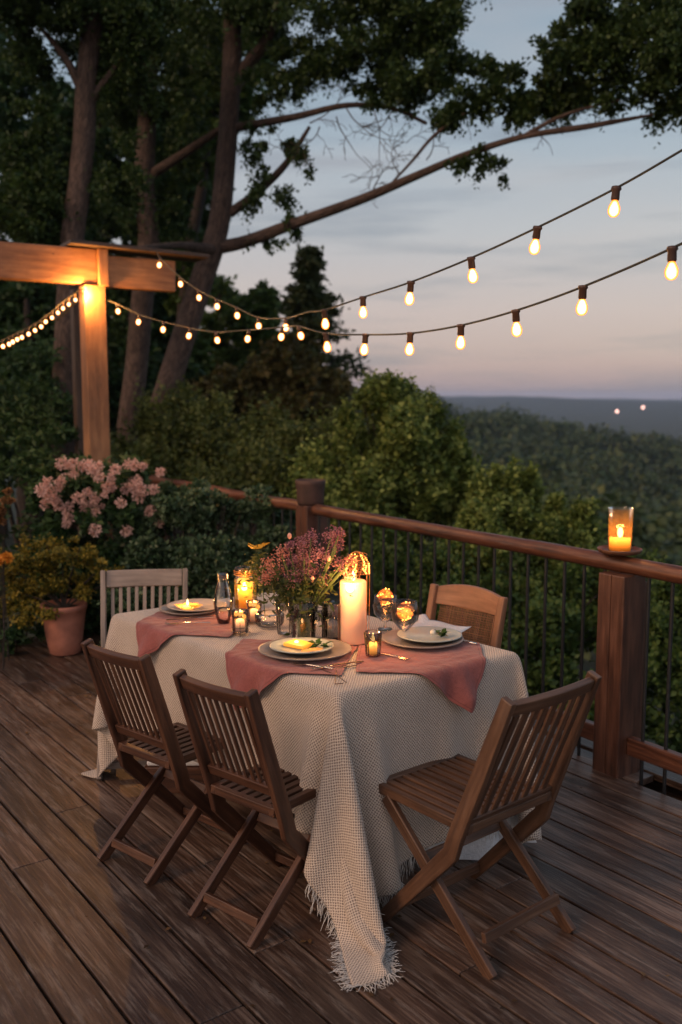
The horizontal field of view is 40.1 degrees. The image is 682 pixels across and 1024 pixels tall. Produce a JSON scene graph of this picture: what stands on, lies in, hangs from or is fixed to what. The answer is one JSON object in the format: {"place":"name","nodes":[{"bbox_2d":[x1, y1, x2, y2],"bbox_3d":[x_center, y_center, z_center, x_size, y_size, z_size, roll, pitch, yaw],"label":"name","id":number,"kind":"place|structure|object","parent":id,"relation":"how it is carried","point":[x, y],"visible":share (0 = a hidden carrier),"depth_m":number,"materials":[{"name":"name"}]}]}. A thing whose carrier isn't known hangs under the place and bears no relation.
{"place":"outdoors","nodes":[
{"label":"outdoors","id":0,"kind":"place"},
{"bbox_2d":[0,653,669,1008],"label":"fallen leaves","id":1,"kind":"object","parent":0,"point":[369,993],"visible":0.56,"depth_m":2.95,"materials":[{"name":"brown plant"}]},
{"bbox_2d":[0,627,681,1023],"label":"deck","id":2,"kind":"structure","parent":0,"point":[80,923],"depth_m":3.09,"materials":[{"name":"brown wood"}]},
{"bbox_2d":[0,551,14,669],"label":"orange flower","id":3,"kind":"object","parent":2,"relation":"on","point":[6,556],"visible":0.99,"depth_m":5.91,"materials":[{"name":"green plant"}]},
{"bbox_2d":[0,487,15,664],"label":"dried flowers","id":4,"kind":"object","parent":2,"relation":"on","point":[8,491],"visible":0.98,"depth_m":6.04,"materials":[{"name":"brown plant"}]},
{"bbox_2d":[40,599,86,655],"bbox_3d":[-1.868,0.784,6.305,0.310,0.340,0.310,0,7,0],"label":"flower pot","id":5,"kind":"object","parent":2,"relation":"on","point":[64,633],"visible":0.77,"depth_m":6.21,"materials":[{"name":"ceramic"}]},
{"bbox_2d":[0,532,124,630],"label":"potted shrub","id":6,"kind":"object","parent":5,"relation":"in","point":[45,577],"visible":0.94,"depth_m":6.21,"materials":[{"name":"green plant"}]},
{"bbox_2d":[96,568,187,780],"bbox_3d":[-0.934,0.752,4.403,0.422,0.885,0.609,-1,7,-8],"label":"folding chair","id":7,"kind":"object","parent":2,"relation":"on","point":[136,579],"visible":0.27,"depth_m":4.60,"materials":[{"name":"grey wood"}]},
{"bbox_2d":[81,638,246,885],"bbox_3d":[-0.645,0.876,3.501,0.350,0.854,0.519,6,9,40],"label":"folding chair","id":8,"kind":"object","parent":2,"relation":"on","point":[166,746],"visible":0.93,"depth_m":3.39,"materials":[{"name":"brown wood"}]},
{"bbox_2d":[144,763,204,792],"bbox_3d":[-0.706,1.155,4.155,0.300,0.116,0.200,0,7,0],"label":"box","id":9,"kind":"object","parent":2,"relation":"on","point":[194,772],"visible":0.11,"depth_m":4.05,"materials":[{"name":"brown wood"}]},
{"bbox_2d":[147,761,198,765],"bbox_3d":[-0.706,1.074,4.146,0.280,0.043,0.180,0,7,0],"label":"folded cloth","id":10,"kind":"object","parent":9,"relation":"on","point":[192,763],"visible":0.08,"depth_m":4.06,"materials":[{"name":"white fabric"}]},
{"bbox_2d":[172,668,315,949],"bbox_3d":[-0.245,0.922,3.119,0.350,0.854,0.519,6,9,40],"label":"folding chair","id":11,"kind":"object","parent":2,"relation":"on","point":[267,789],"visible":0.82,"depth_m":3.00,"materials":[{"name":"brown wood"}]},
{"bbox_2d":[81,593,541,992],"bbox_3d":[-0.092,0.876,3.769,1.209,0.758,2.057,-5,9,-37],"label":"tablecloth","id":12,"kind":"object","parent":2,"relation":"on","point":[344,750],"visible":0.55,"depth_m":3.15,"materials":[{"name":"fabric"}]},
{"bbox_2d":[136,611,261,656],"bbox_3d":[-0.624,0.531,3.956,0.471,0.142,0.438,2,7,14],"label":"napkin","id":13,"kind":"object","parent":12,"relation":"on","point":[154,632],"visible":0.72,"depth_m":3.86,"materials":[{"name":"pink fabric"}]},
{"bbox_2d":[159,604,213,615],"bbox_3d":[-0.666,0.430,4.127,0.271,0.020,0.258,0,7,0],"label":"charger plate","id":14,"kind":"object","parent":13,"relation":"on","point":[164,608],"visible":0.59,"depth_m":4.07,"materials":[{"name":"beige ceramic"}]},
{"bbox_2d":[167,598,226,611],"bbox_3d":[-0.639,0.416,4.139,0.261,0.015,0.248,0,7,0],"label":"dinner plate","id":15,"kind":"object","parent":14,"relation":"on","point":[206,604],"visible":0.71,"depth_m":4.16,"materials":[{"name":"white ceramic"}]},
{"bbox_2d":[174,599,200,609],"bbox_3d":[-0.665,0.400,4.070,0.131,0.050,0.100,3,7,22],"label":"tealight","id":16,"kind":"object","parent":15,"relation":"on","point":[187,605],"visible":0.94,"depth_m":4.05,"materials":[{"name":"yellow wax"}]},
{"bbox_2d":[165,622,209,624],"bbox_3d":[-0.640,0.463,3.897,0.187,0.006,0.020,-1,7,-7],"label":"fork","id":17,"kind":"object","parent":13,"relation":"on","point":[186,622],"visible":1,"depth_m":3.89,"materials":[{"name":"silver metal"}]},
{"bbox_2d":[166,616,215,619],"bbox_3d":[-0.637,0.453,3.980,0.211,0.006,0.016,-2,7,-13],"label":"knife","id":18,"kind":"object","parent":13,"relation":"on","point":[191,617],"visible":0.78,"depth_m":3.98,"materials":[{"name":"silver metal"}]},
{"bbox_2d":[213,573,233,623],"bbox_3d":[-0.492,0.361,3.905,0.088,0.209,0.084,0,7,0],"label":"glass carafe","id":19,"kind":"object","parent":13,"relation":"on","point":[215,598],"visible":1,"depth_m":3.89,"materials":[{"name":"clear glass"}]},
{"bbox_2d":[231,608,250,634],"bbox_3d":[-0.406,0.441,3.739,0.081,0.103,0.083,0,7,0],"label":"glass votive","id":20,"kind":"object","parent":12,"relation":"on","point":[240,621],"visible":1,"depth_m":3.72,"materials":[{"name":"clear glass"}]},
{"bbox_2d":[233,565,256,609],"bbox_3d":[-0.428,0.340,4.179,0.106,0.186,0.113,0,7,0],"label":"jar candle","id":21,"kind":"object","parent":12,"relation":"on","point":[241,592],"visible":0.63,"depth_m":4.14,"materials":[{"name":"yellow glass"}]},
{"bbox_2d":[246,599,261,622],"bbox_3d":[-0.366,0.416,3.936,0.068,0.093,0.068,0,7,0],"label":"glass votive","id":22,"kind":"object","parent":12,"relation":"on","point":[254,607],"visible":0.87,"depth_m":3.92,"materials":[{"name":"clear glass"}]},
{"bbox_2d":[236,542,273,614],"bbox_3d":[-0.349,0.290,4.014,0.189,0.325,0.171,-6,9,-43],"label":"lily stem","id":23,"kind":"object","parent":12,"relation":"on","point":[255,558],"visible":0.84,"depth_m":4.00,"materials":[{"name":"green plant"}]},
{"bbox_2d":[255,610,283,627],"bbox_3d":[-0.297,0.442,3.880,0.124,0.054,0.124,0,7,0],"label":"glass dish","id":24,"kind":"object","parent":12,"relation":"on","point":[258,622],"visible":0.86,"depth_m":3.85,"materials":[{"name":"clear glass"}]},
{"bbox_2d":[275,597,293,634],"bbox_3d":[-0.224,0.412,3.730,0.079,0.149,0.079,0,7,0],"label":"glass tumbler","id":25,"kind":"object","parent":12,"relation":"on","point":[278,619],"visible":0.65,"depth_m":3.71,"materials":[{"name":"clear glass"}]},
{"bbox_2d":[225,639,357,710],"bbox_3d":[-0.197,0.610,3.435,0.472,0.173,0.434,1,7,9],"label":"napkin","id":26,"kind":"object","parent":12,"relation":"on","point":[249,666],"visible":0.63,"depth_m":3.34,"materials":[{"name":"pink fabric"}]},
{"bbox_2d":[258,637,351,660],"bbox_3d":[-0.133,0.511,3.451,0.346,0.020,0.318,0,7,0],"label":"charger plate","id":27,"kind":"object","parent":26,"relation":"on","point":[340,648],"visible":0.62,"depth_m":3.41,"materials":[{"name":"beige ceramic"}]},
{"bbox_2d":[270,637,333,653],"bbox_3d":[-0.146,0.499,3.458,0.237,0.016,0.218,0,7,0],"label":"salad plate","id":28,"kind":"object","parent":27,"relation":"on","point":[277,645],"visible":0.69,"depth_m":3.45,"materials":[{"name":"white ceramic"}]},
{"bbox_2d":[283,639,313,649],"bbox_3d":[-0.156,0.488,3.470,0.096,0.022,0.072,5,8,35],"label":"square candle","id":29,"kind":"object","parent":28,"relation":"on","point":[299,644],"visible":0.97,"depth_m":3.45,"materials":[{"name":"yellow wax"}]},
{"bbox_2d":[301,648,323,651],"bbox_3d":[-0.107,0.504,3.404,0.102,0.004,0.050,-3,7,-22],"label":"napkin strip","id":30,"kind":"object","parent":28,"relation":"on","point":[310,649],"visible":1,"depth_m":3.41,"materials":[{"name":"orange fabric"}]},
{"bbox_2d":[307,638,333,646],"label":"herb sprig","id":31,"kind":"object","parent":28,"relation":"on","point":[318,641],"visible":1,"depth_m":3.44,"materials":[{"name":"green plant"}]},
{"bbox_2d":[290,662,332,668],"bbox_3d":[-0.102,0.537,3.272,0.164,0.006,0.020,3,7,24],"label":"fork","id":32,"kind":"object","parent":26,"relation":"on","point":[293,663],"visible":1,"depth_m":3.27,"materials":[{"name":"silver metal"}]},
{"bbox_2d":[311,660,363,668],"bbox_3d":[-0.012,0.536,3.282,0.206,0.006,0.016,-4,8,-29],"label":"knife","id":33,"kind":"object","parent":26,"relation":"on","point":[337,664],"visible":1,"depth_m":3.27,"materials":[{"name":"silver metal"}]},
{"bbox_2d":[289,600,317,637],"bbox_3d":[-0.145,0.419,3.605,0.116,0.164,0.116,0,7,0],"label":"flower vase","id":34,"kind":"object","parent":12,"relation":"on","point":[295,609],"visible":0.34,"depth_m":3.57,"materials":[{"name":"clear glass"}]},
{"bbox_2d":[255,524,357,636],"bbox_3d":[-0.150,0.269,3.599,0.386,0.443,0.301,-3,8,-25],"label":"flower bouquet","id":35,"kind":"object","parent":34,"relation":"in","point":[295,589],"visible":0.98,"depth_m":3.56,"materials":[{"name":"pink plant"}]},
{"bbox_2d":[314,607,325,637],"bbox_3d":[-0.088,0.437,3.607,0.062,0.129,0.062,0,7,0],"label":"glass tumbler","id":36,"kind":"object","parent":12,"relation":"on","point":[317,618],"visible":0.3,"depth_m":3.58,"materials":[{"name":"clear glass"}]},
{"bbox_2d":[322,600,339,639],"bbox_3d":[-0.031,0.424,3.606,0.083,0.154,0.083,0,7,0],"label":"glass tumbler","id":37,"kind":"object","parent":12,"relation":"on","point":[329,612],"visible":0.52,"depth_m":3.58,"materials":[{"name":"clear glass"}]},
{"bbox_2d":[321,665,355,683],"bbox_3d":[-0.019,0.552,3.217,0.132,0.008,0.264,2,7,15],"label":"twig","id":38,"kind":"object","parent":12,"relation":"on","point":[337,675],"visible":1,"depth_m":3.19,"materials":[{"name":"brown wood"}]},
{"bbox_2d":[340,571,365,644],"bbox_3d":[0.046,0.362,3.588,0.102,0.283,0.102,-4,8,-30],"label":"pillar candle","id":39,"kind":"object","parent":12,"relation":"on","point":[352,619],"visible":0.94,"depth_m":3.55,"materials":[{"name":"beige wax"}]},
{"bbox_2d":[345,551,369,632],"bbox_3d":[0.065,0.320,3.719,0.101,0.334,0.101,0,7,0],"label":"wire lantern","id":40,"kind":"object","parent":12,"relation":"on","point":[365,567],"visible":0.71,"depth_m":3.70,"materials":[{"name":"gold metal"}]},
{"bbox_2d":[372,593,396,630],"bbox_3d":[0.179,0.409,3.796,0.104,0.140,0.104,0,7,0],"label":"bowl glass","id":41,"kind":"object","parent":12,"relation":"on","point":[376,602],"visible":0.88,"depth_m":3.77,"materials":[{"name":"clear glass"}]},
{"bbox_2d":[377,588,392,604],"bbox_3d":[0.179,0.344,3.788,0.067,0.072,0.069,0,7,0],"label":"fairy light ball","id":42,"kind":"object","parent":41,"relation":"in","point":[387,591],"visible":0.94,"depth_m":3.78,"materials":[{"name":"yellow glass"}]},
{"bbox_2d":[391,599,417,631],"bbox_3d":[0.249,0.422,3.657,0.109,0.147,0.109,0,7,0],"label":"bowl glass","id":43,"kind":"object","parent":12,"relation":"on","point":[412,606],"visible":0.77,"depth_m":3.63,"materials":[{"name":"clear glass"}]},
{"bbox_2d":[396,601,412,619],"bbox_3d":[0.252,0.387,3.653,0.071,0.076,0.073,0,7,0],"label":"fairy light ball","id":44,"kind":"object","parent":43,"relation":"in","point":[404,613],"visible":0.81,"depth_m":3.64,"materials":[{"name":"gold metal"}]},
{"bbox_2d":[356,641,485,712],"bbox_3d":[0.292,0.605,3.431,0.482,0.163,0.439,0,7,0],"label":"napkin","id":45,"kind":"object","parent":12,"relation":"on","point":[454,673],"visible":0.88,"depth_m":3.32,"materials":[{"name":"pink fabric"}]},
{"bbox_2d":[364,629,381,656],"bbox_3d":[0.117,0.480,3.411,0.068,0.089,0.068,0,7,0],"label":"glass votive","id":46,"kind":"object","parent":45,"relation":"on","point":[373,642],"visible":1,"depth_m":3.40,"materials":[{"name":"clear glass"}]},
{"bbox_2d":[381,653,410,659],"bbox_3d":[0.196,0.524,3.387,0.126,0.006,0.020,6,9,39],"label":"fork","id":47,"kind":"object","parent":45,"relation":"on","point":[402,658],"visible":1,"depth_m":3.38,"materials":[{"name":"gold metal"}]},
{"bbox_2d":[382,628,463,648],"bbox_3d":[0.314,0.493,3.604,0.318,0.020,0.302,0,7,0],"label":"charger plate","id":48,"kind":"object","parent":45,"relation":"on","point":[392,637],"visible":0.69,"depth_m":3.56,"materials":[{"name":"beige ceramic"}]},
{"bbox_2d":[397,626,461,642],"bbox_3d":[0.344,0.480,3.623,0.251,0.016,0.239,0,7,0],"label":"dinner plate","id":49,"kind":"object","parent":48,"relation":"on","point":[422,634],"visible":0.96,"depth_m":3.63,"materials":[{"name":"white ceramic"}]},
{"bbox_2d":[402,614,470,632],"bbox_3d":[0.392,0.466,3.834,0.241,0.032,0.189,5,8,34],"label":"napkin","id":50,"kind":"object","parent":49,"relation":"on","point":[423,620],"visible":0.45,"depth_m":3.90,"materials":[{"name":"white fabric"}]},
{"bbox_2d":[434,628,448,636],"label":"herb sprig","id":51,"kind":"object","parent":49,"relation":"on","point":[442,633],"visible":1,"depth_m":3.60,"materials":[{"name":"green plant"}]},
{"bbox_2d":[124,474,681,794],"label":"deck railing","id":52,"kind":"object","parent":2,"relation":"on","point":[614,731],"visible":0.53,"depth_m":4.26,"materials":[{"name":"red wood"}]},
{"bbox_2d":[295,479,325,505],"bbox_3d":[-0.209,-0.135,6.372,0.212,0.170,0.212,0,7,0],"label":"post cap","id":53,"kind":"object","parent":52,"relation":"on","point":[310,492],"visible":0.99,"depth_m":6.29,"materials":[{"name":"brown wood"}]},
{"bbox_2d":[597,545,642,555],"bbox_3d":[1.259,0.175,4.218,0.200,0.024,0.200,0,7,0],"label":"round tray","id":54,"kind":"object","parent":52,"relation":"on","point":[603,549],"visible":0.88,"depth_m":4.15,"materials":[{"name":"brown wood"}]},
{"bbox_2d":[608,507,634,551],"bbox_3d":[1.259,0.078,4.206,0.116,0.193,0.116,0,7,0],"label":"hurricane lamp","id":55,"kind":"object","parent":54,"relation":"on","point":[619,543],"visible":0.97,"depth_m":4.20,"materials":[{"name":"clear glass"}]},
{"bbox_2d":[426,584,507,648],"bbox_3d":[0.395,0.787,3.980,0.524,0.891,0.416,-6,9,-43],"label":"cane chair","id":56,"kind":"object","parent":2,"relation":"on","point":[472,598],"visible":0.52,"depth_m":4.07,"materials":[{"name":"brown wood"}]},
{"bbox_2d":[379,670,601,979],"bbox_3d":[0.449,0.920,3.004,0.455,0.885,0.601,-6,9,-39],"label":"folding chair","id":57,"kind":"object","parent":2,"relation":"on","point":[466,800],"visible":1,"depth_m":2.90,"materials":[{"name":"brown wood"}]},
{"bbox_2d":[533,720,681,800],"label":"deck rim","id":58,"kind":"object","parent":2,"relation":"attached to","point":[674,785],"depth_m":4.34,"materials":[{"name":"brown wood"}]},
{"bbox_2d":[0,396,681,743],"bbox_3d":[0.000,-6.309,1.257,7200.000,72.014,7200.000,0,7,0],"label":"ground","id":59,"kind":"structure","parent":0,"point":[664,417],"depth_m":1452.81,"materials":[{"name":"green plant"}]},
{"bbox_2d":[0,230,13,241],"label":"tree","id":60,"kind":"object","parent":59,"relation":"on","point":[2,239],"visible":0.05,"depth_m":17.35,"materials":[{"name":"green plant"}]},
{"bbox_2d":[0,280,56,546],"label":"tree","id":61,"kind":"object","parent":59,"relation":"on","point":[19,300],"visible":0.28,"depth_m":13.01,"materials":[{"name":"green plant"}]},
{"bbox_2d":[0,22,66,537],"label":"tree","id":62,"kind":"object","parent":59,"relation":"on","point":[12,122],"visible":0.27,"depth_m":14.66,"materials":[{"name":"green plant"}]},
{"bbox_2d":[0,200,93,512],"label":"tree","id":63,"kind":"object","parent":59,"relation":"on","point":[87,232],"depth_m":15.34,"materials":[{"name":"green plant"}]},
{"bbox_2d":[0,334,111,550],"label":"wild shrub","id":64,"kind":"object","parent":59,"relation":"on","point":[22,397],"visible":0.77,"depth_m":8.72,"materials":[{"name":"green plant"}]},
{"bbox_2d":[0,486,141,656],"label":"bush","id":65,"kind":"object","parent":59,"relation":"on","point":[13,633],"visible":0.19,"depth_m":6.54,"materials":[{"name":"green plant"}]},
{"bbox_2d":[28,76,115,242],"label":"tree","id":66,"kind":"object","parent":59,"relation":"on","point":[58,90],"visible":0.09,"depth_m":17.58,"materials":[{"name":"green plant"}]},
{"bbox_2d":[69,289,85,537],"bbox_3d":[-2.410,-0.443,8.729,0.120,3.200,0.120,-4,8,-30],"label":"trunk","id":67,"kind":"object","parent":59,"relation":"on","point":[76,365],"visible":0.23,"depth_m":8.57,"materials":[{"name":"brown plant"}]},
{"bbox_2d":[7,451,174,640],"bbox_3d":[-1.845,0.590,6.924,1.397,2.085,1.115,0,7,0],"label":"flowering bush","id":68,"kind":"object","parent":59,"relation":"on","point":[61,499],"visible":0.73,"depth_m":6.66,"materials":[{"name":"pink plant"}]},
{"bbox_2d":[0,0,186,589],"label":"tree","id":69,"kind":"object","parent":59,"relation":"on","point":[127,27],"visible":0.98,"depth_m":9.90,"materials":[{"name":"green plant"}]},
{"bbox_2d":[0,239,209,540],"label":"pergola","id":70,"kind":"object","parent":59,"relation":"on","point":[96,268],"visible":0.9,"depth_m":7.45,"materials":[{"name":"brown wood"}]},
{"bbox_2d":[1,290,78,348],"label":"string lights","id":71,"kind":"object","parent":70,"relation":"hanging from","point":[35,329],"visible":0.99,"depth_m":7.10},
{"bbox_2d":[79,285,89,291],"bbox_3d":[-2.024,-1.763,7.401,0.110,0.056,0.110,0,7,0],"label":"post lamp","id":72,"kind":"object","parent":70,"relation":"attached to","point":[81,286],"visible":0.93,"depth_m":7.36,"materials":[{"name":"yellow glass"}]},
{"bbox_2d":[106,242,681,355],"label":"string lights","id":73,"kind":"object","parent":70,"relation":"hanging from","point":[671,271],"visible":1,"depth_m":3.79},
{"bbox_2d":[157,149,681,331],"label":"string lights","id":74,"kind":"object","parent":70,"relation":"hanging from","point":[613,211],"visible":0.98,"depth_m":3.65},
{"bbox_2d":[52,91,165,540],"bbox_3d":[-4.583,-3.579,18.210,2.581,10.370,3.489,-3,7,-24],"label":"tree","id":75,"kind":"object","parent":59,"relation":"on","point":[65,111],"visible":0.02,"depth_m":17.44,"materials":[{"name":"green plant"}]},
{"bbox_2d":[47,0,222,587],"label":"tree","id":76,"kind":"object","parent":59,"relation":"on","point":[125,119],"visible":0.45,"depth_m":11.91,"materials":[{"name":"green plant"}]},
{"bbox_2d":[106,289,206,439],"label":"tree","id":77,"kind":"object","parent":59,"relation":"on","point":[117,337],"visible":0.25,"depth_m":14.90,"materials":[{"name":"brown plant"}]},
{"bbox_2d":[124,151,215,378],"bbox_3d":[-3.621,-2.638,19.255,2.350,9.657,2.870,0,7,0],"label":"tree","id":78,"kind":"object","parent":59,"relation":"on","point":[200,353],"visible":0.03,"depth_m":18.79,"materials":[{"name":"green plant"}]},
{"bbox_2d":[136,32,235,597],"bbox_3d":[-3.132,-3.751,19.503,2.081,12.277,2.785,0,7,0],"label":"tree","id":79,"kind":"object","parent":59,"relation":"on","point":[205,216],"visible":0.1,"depth_m":18.41,"materials":[{"name":"green plant"}]},
{"bbox_2d":[94,477,295,645],"bbox_3d":[-0.942,0.733,6.509,1.428,1.901,1.494,0,7,0],"label":"leafy bush","id":80,"kind":"object","parent":59,"relation":"on","point":[208,556],"visible":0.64,"depth_m":6.57,"materials":[{"name":"green plant"}]},
{"bbox_2d":[162,24,280,547],"bbox_3d":[-1.957,-2.817,14.479,2.267,9.267,1.647,0,7,0],"label":"tree","id":81,"kind":"object","parent":59,"relation":"on","point":[172,303],"visible":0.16,"depth_m":13.91,"materials":[{"name":"green plant"}]},
{"bbox_2d":[196,274,253,588],"bbox_3d":[-2.908,-1.417,22.134,2.273,8.555,2.872,0,7,0],"label":"tree","id":82,"kind":"object","parent":59,"relation":"on","point":[224,289],"visible":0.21,"depth_m":21.84,"materials":[{"name":"green plant"}]},
{"bbox_2d":[110,373,356,585],"bbox_3d":[-1.173,0.062,10.303,3.092,3.176,2.927,0,7,0],"label":"olive bush","id":83,"kind":"object","parent":59,"relation":"on","point":[198,444],"visible":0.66,"depth_m":10.15,"materials":[{"name":"green plant"}]},
{"bbox_2d":[215,278,287,555],"bbox_3d":[-1.968,-1.060,21.058,1.931,8.317,2.373,0,7,0],"label":"tree","id":84,"kind":"object","parent":59,"relation":"on","point":[265,303],"visible":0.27,"depth_m":20.54,"materials":[{"name":"green plant"}]},
{"bbox_2d":[184,331,361,587],"bbox_3d":[-1.271,-0.145,15.188,3.333,5.584,1.732,0,7,0],"label":"tree","id":85,"kind":"object","parent":59,"relation":"on","point":[294,378],"visible":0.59,"depth_m":14.68,"materials":[{"name":"green plant"}]},
{"bbox_2d":[263,242,373,592],"bbox_3d":[-0.610,-0.869,17.057,2.489,7.878,2.614,0,7,0],"label":"conifer","id":86,"kind":"object","parent":59,"relation":"on","point":[305,293],"visible":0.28,"depth_m":16.56,"materials":[{"name":"green plant"}]},
{"bbox_2d":[273,368,488,596],"bbox_3d":[0.416,0.450,9.094,2.057,3.666,1.613,-3,8,-26],"label":"bright shrub","id":87,"kind":"object","parent":59,"relation":"on","point":[410,460],"visible":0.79,"depth_m":8.77,"materials":[{"name":"green plant"}]},
{"bbox_2d":[111,376,681,660],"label":"forest","id":88,"kind":"object","parent":59,"relation":"on","point":[611,470],"visible":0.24,"depth_m":197.78,"materials":[{"name":"green plant"}]},
{"bbox_2d":[139,0,681,566],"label":"tree","id":89,"kind":"object","parent":59,"relation":"on","point":[639,36],"visible":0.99,"depth_m":9.94,"materials":[{"name":"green plant"}]},
{"bbox_2d":[332,506,598,721],"bbox_3d":[1.085,1.123,7.511,2.618,2.210,1.906,2,7,15],"label":"bush","id":90,"kind":"object","parent":59,"relation":"on","point":[553,639],"visible":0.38,"depth_m":7.48,"materials":[{"name":"green plant"}]},
{"bbox_2d":[427,454,635,695],"bbox_3d":[1.710,1.067,8.202,2.027,3.148,1.214,0,7,0],"label":"bright shrub","id":91,"kind":"object","parent":59,"relation":"on","point":[510,503],"visible":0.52,"depth_m":8.05,"materials":[{"name":"green plant"}]},
{"bbox_2d":[588,548,681,752],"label":"bush","id":92,"kind":"object","parent":59,"relation":"on","point":[658,631],"visible":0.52,"depth_m":7.01,"materials":[{"name":"green plant"}]},
{"bbox_2d":[1,0,681,399],"label":"sky","id":93,"kind":"structure","parent":0,"point":[627,344],"materials":[{"name":"blue"}]},
{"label":"dining table","id":94,"kind":"object","parent":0,"visible":0},
{"bbox_2d":[426,815,536,859],"bbox_3d":[0.488,0.946,3.426,0.586,0.694,0.100,-5,8,-35],"label":"under cloth","id":95,"kind":"object","parent":94,"relation":"hanging from","point":[478,849],"visible":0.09,"depth_m":3.46,"materials":[{"name":"white fabric"}]}
]}

